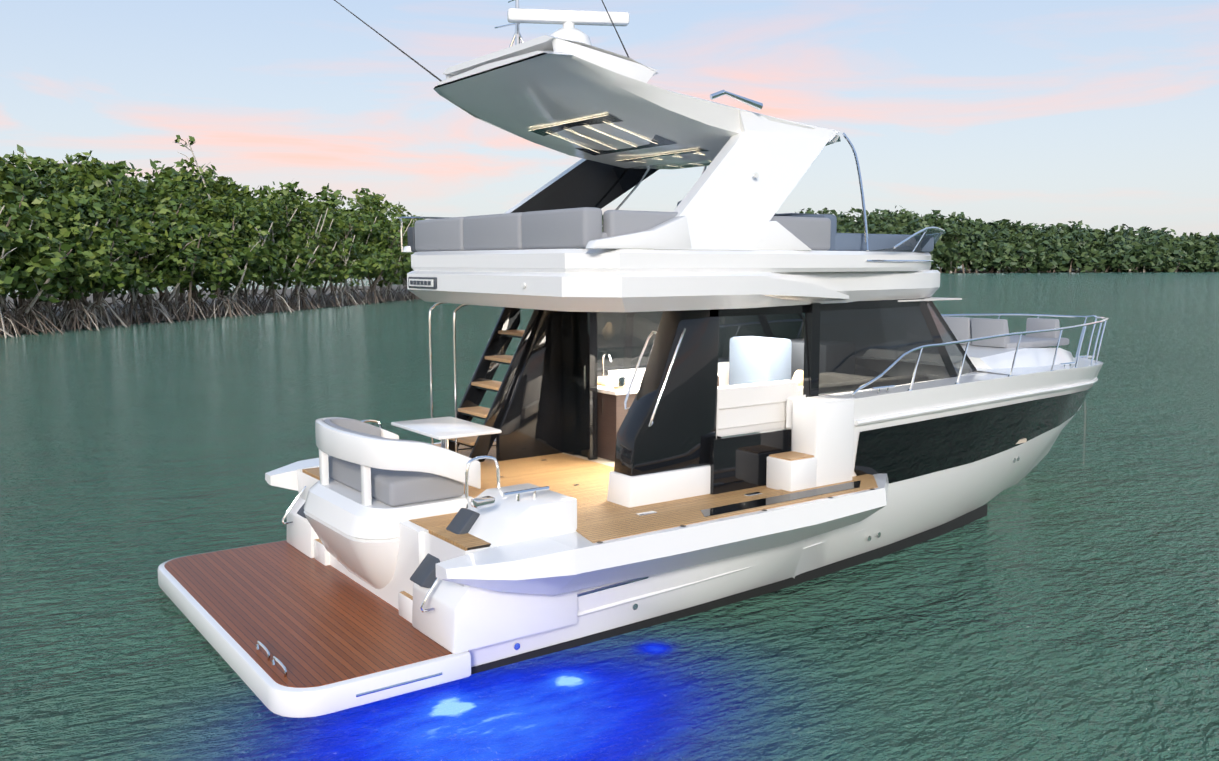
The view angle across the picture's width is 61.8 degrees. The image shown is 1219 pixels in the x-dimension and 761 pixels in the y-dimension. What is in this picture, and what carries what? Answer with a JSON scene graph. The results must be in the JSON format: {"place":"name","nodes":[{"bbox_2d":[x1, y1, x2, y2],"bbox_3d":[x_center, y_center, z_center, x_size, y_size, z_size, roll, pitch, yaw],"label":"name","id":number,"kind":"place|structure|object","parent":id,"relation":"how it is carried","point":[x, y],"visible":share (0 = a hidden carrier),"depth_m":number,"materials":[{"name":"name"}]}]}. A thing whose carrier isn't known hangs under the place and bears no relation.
{"place":"outdoors","nodes":[
{"label":"outdoors","id":0,"kind":"place"},
{"bbox_2d":[1,285,418,334],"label":"island ground","id":1,"kind":"structure","parent":0,"point":[312,291],"depth_m":93.16,"materials":[{"name":"brown soil"}]},
{"bbox_2d":[0,135,424,337],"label":"mangrove","id":2,"kind":"object","parent":1,"relation":"on","point":[77,194],"depth_m":68.40,"materials":[{"name":"green plant"}]},
{"bbox_2d":[0,264,1218,760],"bbox_3d":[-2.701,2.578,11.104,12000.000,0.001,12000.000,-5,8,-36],"label":"water","id":3,"kind":"structure","parent":0,"point":[1060,602],"depth_m":11.97,"materials":[{"name":"teal liquid"}]},
{"bbox_2d":[157,0,1108,717],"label":"yacht","id":4,"kind":"object","parent":3,"relation":"on","point":[723,384],"visible":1,"depth_m":11.40,"materials":[{"name":"white plastic"}]},
{"bbox_2d":[0,0,1218,261],"label":"sky","id":5,"kind":"structure","parent":0,"point":[1101,114],"materials":[{"name":"blue"}]},
{"bbox_2d":[365,206,1218,283],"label":"trees","id":6,"kind":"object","parent":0,"point":[989,245],"materials":[{"name":"green plant"}]},
{"bbox_2d":[378,268,1216,281],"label":"shore ground","id":7,"kind":"structure","parent":0,"point":[960,271],"depth_m":419.33,"materials":[{"name":"brown soil"}]}
]}

